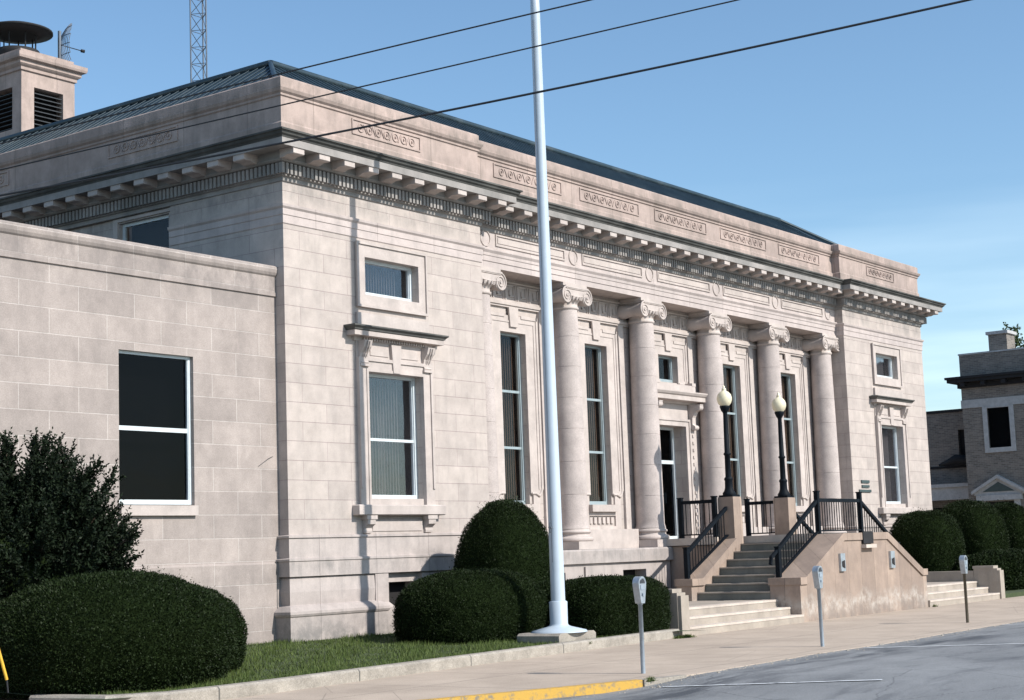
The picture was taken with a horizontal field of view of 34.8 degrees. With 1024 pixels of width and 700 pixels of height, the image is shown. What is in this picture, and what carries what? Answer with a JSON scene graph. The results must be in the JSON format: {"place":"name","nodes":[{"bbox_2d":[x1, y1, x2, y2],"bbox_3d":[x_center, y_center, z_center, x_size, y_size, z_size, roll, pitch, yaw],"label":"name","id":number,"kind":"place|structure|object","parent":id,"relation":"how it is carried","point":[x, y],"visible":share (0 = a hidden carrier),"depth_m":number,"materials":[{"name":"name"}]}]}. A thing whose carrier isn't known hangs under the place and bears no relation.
{"place":"outdoors","nodes":[
{"label":"outdoors","id":0,"kind":"place"},
{"bbox_2d":[0,0,591,143],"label":"power line","id":1,"kind":"object","parent":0,"point":[296,70],"visible":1,"depth_m":15.42,"materials":[{"name":"metal"}]},
{"bbox_2d":[0,630,702,699],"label":"lawn","id":2,"kind":"structure","parent":0,"point":[324,652],"depth_m":28.24,"materials":[{"name":"plant"}]},
{"bbox_2d":[0,426,143,600],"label":"yew bush","id":3,"kind":"object","parent":2,"relation":"on","point":[56,521],"visible":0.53,"depth_m":24.31,"materials":[{"name":"green plant"}]},
{"bbox_2d":[0,566,243,698],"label":"clipped shrub","id":4,"kind":"object","parent":2,"relation":"on","point":[130,630],"visible":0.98,"depth_m":22.26,"materials":[{"name":"green plant"}]},
{"bbox_2d":[391,566,548,644],"bbox_3d":[-0.775,4.982,31.983,2.504,1.522,3.758,-7,-9,36],"label":"clipped shrub","id":5,"kind":"object","parent":2,"relation":"on","point":[460,605],"visible":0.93,"depth_m":30.85,"materials":[{"name":"green plant"}]},
{"bbox_2d":[451,492,549,580],"bbox_3d":[-0.095,4.507,34.465,2.272,3.027,2.451,-7,-9,36],"label":"clipped shrub","id":6,"kind":"object","parent":2,"relation":"on","point":[506,533],"visible":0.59,"depth_m":33.82,"materials":[{"name":"green plant"}]},
{"bbox_2d":[536,579,567,626],"bbox_3d":[0.848,5.255,33.408,1.907,1.213,2.087,-7,-9,36],"label":"clipped shrub","id":7,"kind":"object","parent":2,"relation":"on","point":[544,585],"visible":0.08,"depth_m":32.85,"materials":[{"name":"green plant"}]},
{"bbox_2d":[517,0,595,643],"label":"flagpole","id":8,"kind":"object","parent":2,"relation":"on","point":[559,629],"visible":0.99,"depth_m":31.53,"materials":[{"name":"metal"}]},
{"bbox_2d":[547,573,671,636],"bbox_3d":[1.972,5.186,33.372,1.858,1.263,3.338,-7,-9,36],"label":"clipped shrub","id":9,"kind":"object","parent":2,"relation":"on","point":[600,605],"visible":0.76,"depth_m":32.35,"materials":[{"name":"green plant"}]},
{"bbox_2d":[0,0,738,169],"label":"power line","id":10,"kind":"object","parent":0,"point":[376,83],"visible":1,"depth_m":15.25,"materials":[{"name":"metal"}]},
{"bbox_2d":[0,0,971,196],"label":"power line","id":11,"kind":"object","parent":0,"point":[565,86],"visible":1,"depth_m":15.01,"materials":[{"name":"metal"}]},
{"bbox_2d":[0,596,1023,699],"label":"pavement","id":12,"kind":"structure","parent":0,"point":[704,653],"depth_m":27.90,"materials":[{"name":"beige concrete"}]},
{"bbox_2d":[0,651,8,692],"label":"guy wire guard","id":13,"kind":"object","parent":12,"relation":"on","point":[3,669],"visible":1,"depth_m":20.99,"materials":[{"name":"yellow paint"}]},
{"bbox_2d":[0,220,281,644],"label":"annex","id":14,"kind":"object","parent":12,"relation":"on","point":[153,368],"visible":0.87,"depth_m":29.87,"materials":[{"name":"stone"}]},
{"bbox_2d":[119,350,198,515],"bbox_3d":[-6.486,1.529,29.676,0.270,2.960,1.810,-7,-9,36],"label":"window","id":15,"kind":"structure","parent":14,"relation":"in","point":[155,395],"depth_m":29.75,"materials":[{"name":"black glass"}]},
{"bbox_2d":[189,0,207,82],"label":"radio mast","id":16,"kind":"object","parent":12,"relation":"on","point":[203,40],"visible":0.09,"depth_m":90.16,"materials":[{"name":"grey metal"}]},
{"bbox_2d":[29,629,679,699],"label":"lawn kerb","id":17,"kind":"structure","parent":12,"relation":"on","point":[253,688],"depth_m":24.93,"materials":[{"name":"concrete"}]},
{"bbox_2d":[0,21,945,641],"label":"post office","id":18,"kind":"structure","parent":12,"relation":"on","point":[402,257],"depth_m":39.03,"materials":[{"name":"stone"}]},
{"bbox_2d":[58,23,84,60],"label":"dish antenna","id":19,"kind":"object","parent":18,"relation":"on","point":[60,46],"visible":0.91,"depth_m":46.78,"materials":[{"name":"metal"}]},
{"bbox_2d":[113,208,169,247],"bbox_3d":[-7.733,-2.056,35.159,2.030,1.730,0.490,-7,-9,36],"label":"window","id":20,"kind":"structure","parent":18,"relation":"in","point":[153,231],"depth_m":35.50,"materials":[{"name":"glass"}]},
{"bbox_2d":[354,240,428,316],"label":"window","id":21,"kind":"structure","parent":18,"relation":"in","point":[379,285],"depth_m":35.38,"materials":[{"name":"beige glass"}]},
{"bbox_2d":[343,312,448,532],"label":"window","id":22,"kind":"structure","parent":18,"relation":"in","point":[385,404],"depth_m":35.07,"materials":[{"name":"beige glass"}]},
{"bbox_2d":[389,581,404,604],"bbox_3d":[-2.566,5.228,34.501,0.060,0.750,0.940,-7,-9,36],"label":"basement window","id":23,"kind":"structure","parent":18,"relation":"in","point":[395,588],"depth_m":34.58,"materials":[{"name":"black glass"}]},
{"bbox_2d":[491,307,547,529],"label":"window","id":24,"kind":"structure","parent":18,"relation":"in","point":[506,347],"depth_m":40.26,"materials":[{"name":"beige stone"}]},
{"bbox_2d":[578,321,631,529],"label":"window","id":25,"kind":"structure","parent":18,"relation":"in","point":[590,356],"depth_m":43.18,"materials":[{"name":"beige stone"}]},
{"bbox_2d":[623,569,634,575],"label":"basement window","id":26,"kind":"structure","parent":18,"relation":"in","point":[631,572],"depth_m":42.00,"materials":[{"name":"black glass"}]},
{"bbox_2d":[654,333,699,527],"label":"window","id":27,"kind":"structure","parent":18,"relation":"in","point":[682,351],"depth_m":46.31,"materials":[{"name":"beige stone"}]},
{"bbox_2d":[657,379,707,538],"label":"door","id":28,"kind":"structure","parent":18,"relation":"in","point":[676,402],"depth_m":46.00,"materials":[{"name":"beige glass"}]},
{"bbox_2d":[721,344,761,526],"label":"window","id":29,"kind":"structure","parent":18,"relation":"in","point":[744,361],"depth_m":49.11,"materials":[{"name":"beige stone"}]},
{"bbox_2d":[780,354,814,525],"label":"window","id":30,"kind":"structure","parent":18,"relation":"in","point":[798,368],"depth_m":52.03,"materials":[{"name":"beige stone"}]},
{"bbox_2d":[871,343,902,387],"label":"window","id":31,"kind":"structure","parent":18,"relation":"in","point":[881,365],"depth_m":55.97,"materials":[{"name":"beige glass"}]},
{"bbox_2d":[869,387,916,524],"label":"window","id":32,"kind":"structure","parent":18,"relation":"in","point":[887,412],"depth_m":55.62,"materials":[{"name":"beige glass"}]},
{"bbox_2d":[632,576,645,673],"bbox_3d":[1.925,4.097,24.335,0.150,1.430,0.210,-7,-9,36],"label":"parking meter","id":33,"kind":"object","parent":12,"relation":"on","point":[639,586],"visible":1,"depth_m":24.32,"materials":[{"name":"metal"}]},
{"bbox_2d":[589,604,937,681],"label":"weeds","id":34,"kind":"object","parent":12,"relation":"on","point":[680,637],"visible":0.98,"depth_m":33.42,"materials":[{"name":"green plant"}]},
{"bbox_2d":[812,566,823,646],"bbox_3d":[5.505,4.579,29.183,0.150,1.430,0.210,-7,-8,36],"label":"parking meter","id":35,"kind":"object","parent":12,"relation":"on","point":[817,572],"visible":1,"depth_m":29.16,"materials":[{"name":"metal"}]},
{"bbox_2d":[665,497,1004,635],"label":"entrance stair","id":36,"kind":"object","parent":12,"relation":"on","point":[733,583],"visible":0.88,"depth_m":41.10,"materials":[{"name":"stone"}]},
{"bbox_2d":[676,496,718,538],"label":"railing","id":37,"kind":"object","parent":36,"relation":"on","point":[681,503],"visible":0.91,"depth_m":42.75,"materials":[{"name":"black metal"}]},
{"bbox_2d":[682,506,728,578],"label":"railing","id":38,"kind":"object","parent":36,"relation":"on","point":[688,571],"visible":1,"depth_m":41.08,"materials":[{"name":"black metal"}]},
{"bbox_2d":[717,385,739,496],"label":"lamp post","id":39,"kind":"object","parent":36,"relation":"on","point":[724,398],"visible":1,"depth_m":42.65,"materials":[{"name":"black metal"}]},
{"bbox_2d":[744,499,774,535],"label":"railing","id":40,"kind":"object","parent":36,"relation":"on","point":[747,503],"visible":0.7,"depth_m":45.83,"materials":[{"name":"black metal"}]},
{"bbox_2d":[772,392,793,497],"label":"lamp post","id":41,"kind":"object","parent":36,"relation":"on","point":[778,404],"visible":1,"depth_m":45.12,"materials":[{"name":"black metal"}]},
{"bbox_2d":[796,513,814,533],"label":"railing","id":42,"kind":"object","parent":36,"relation":"on","point":[797,516],"visible":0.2,"depth_m":45.75,"materials":[{"name":"black metal"}]},
{"bbox_2d":[769,491,899,577],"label":"railing","id":43,"kind":"object","parent":36,"relation":"on","point":[815,505],"visible":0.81,"depth_m":41.27,"materials":[{"name":"black metal"}]},
{"bbox_2d":[959,555,968,622],"bbox_3d":[9.919,5.227,35.705,0.150,1.460,0.210,-7,-9,36],"label":"parking meter","id":44,"kind":"object","parent":12,"relation":"on","point":[963,561],"visible":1,"depth_m":35.69,"materials":[{"name":"metal"}]},
{"bbox_2d":[1005,589,1023,597],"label":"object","id":45,"kind":"object","parent":12,"relation":"on","point":[1012,593],"visible":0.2,"depth_m":50.34,"materials":[{"name":"plant"}]},
{"bbox_2d":[889,507,965,571],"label":"clipped shrub","id":46,"kind":"object","parent":45,"relation":"on","point":[931,540],"visible":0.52,"depth_m":52.26,"materials":[{"name":"green plant"}]},
{"bbox_2d":[940,496,1010,555],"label":"clipped shrub","id":47,"kind":"object","parent":45,"relation":"on","point":[983,524],"visible":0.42,"depth_m":55.09,"materials":[{"name":"green plant"}]},
{"bbox_2d":[952,547,1023,590],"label":"spreading shrub","id":48,"kind":"object","parent":45,"relation":"on","point":[1009,562],"visible":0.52,"depth_m":52.38,"materials":[{"name":"green plant"}]},
{"bbox_2d":[990,499,1023,548],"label":"clipped shrub","id":49,"kind":"object","parent":45,"relation":"on","point":[1012,514],"visible":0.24,"depth_m":58.07,"materials":[{"name":"green plant"}]},
{"bbox_2d":[0,0,1023,411],"label":"sky","id":50,"kind":"structure","parent":0,"point":[900,139],"materials":[{"name":"blue"}]},
{"bbox_2d":[542,621,1023,699],"bbox_3d":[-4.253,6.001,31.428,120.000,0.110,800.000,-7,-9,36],"label":"road","id":51,"kind":"structure","parent":0,"point":[967,667],"depth_m":22.69,"materials":[{"name":"grey asphalt"}]},
{"bbox_2d":[421,679,642,699],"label":"yellow kerb","id":52,"kind":"structure","parent":51,"relation":"on","point":[568,691],"depth_m":22.02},
{"bbox_2d":[638,675,686,686],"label":"kerb","id":53,"kind":"structure","parent":51,"relation":"on","point":[663,679],"depth_m":23.17,"materials":[{"name":"concrete"}]},
{"bbox_2d":[541,621,1023,699],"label":"grit","id":54,"kind":"object","parent":51,"relation":"on","point":[881,645],"visible":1,"depth_m":27.30,"materials":[{"name":"concrete"}]},
{"bbox_2d":[663,624,1023,686],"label":"road marking","id":55,"kind":"object","parent":51,"relation":"on","point":[829,681],"visible":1,"depth_m":22.50,"materials":[{"name":"paint"}]},
{"bbox_2d":[926,330,1023,511],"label":"brick house","id":56,"kind":"structure","parent":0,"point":[982,429],"depth_m":69.81,"materials":[{"name":"brick"}]},
{"bbox_2d":[939,454,965,465],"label":"roof","id":57,"kind":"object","parent":56,"relation":"on","point":[956,459],"visible":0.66,"depth_m":72.00,"materials":[{"name":"metal"}]},
{"bbox_2d":[971,475,1023,504],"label":"pediment","id":58,"kind":"structure","parent":56,"relation":"in","point":[998,487],"depth_m":69.02,"materials":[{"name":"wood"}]},
{"bbox_2d":[982,404,1016,452],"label":"window","id":59,"kind":"structure","parent":56,"relation":"in","point":[1001,428],"depth_m":69.46,"materials":[{"name":"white glass"}]},
{"bbox_2d":[1002,322,1023,347],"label":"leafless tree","id":60,"kind":"object","parent":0,"point":[1018,341],"visible":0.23,"depth_m":91.86,"materials":[{"name":"green plant"}]}
]}

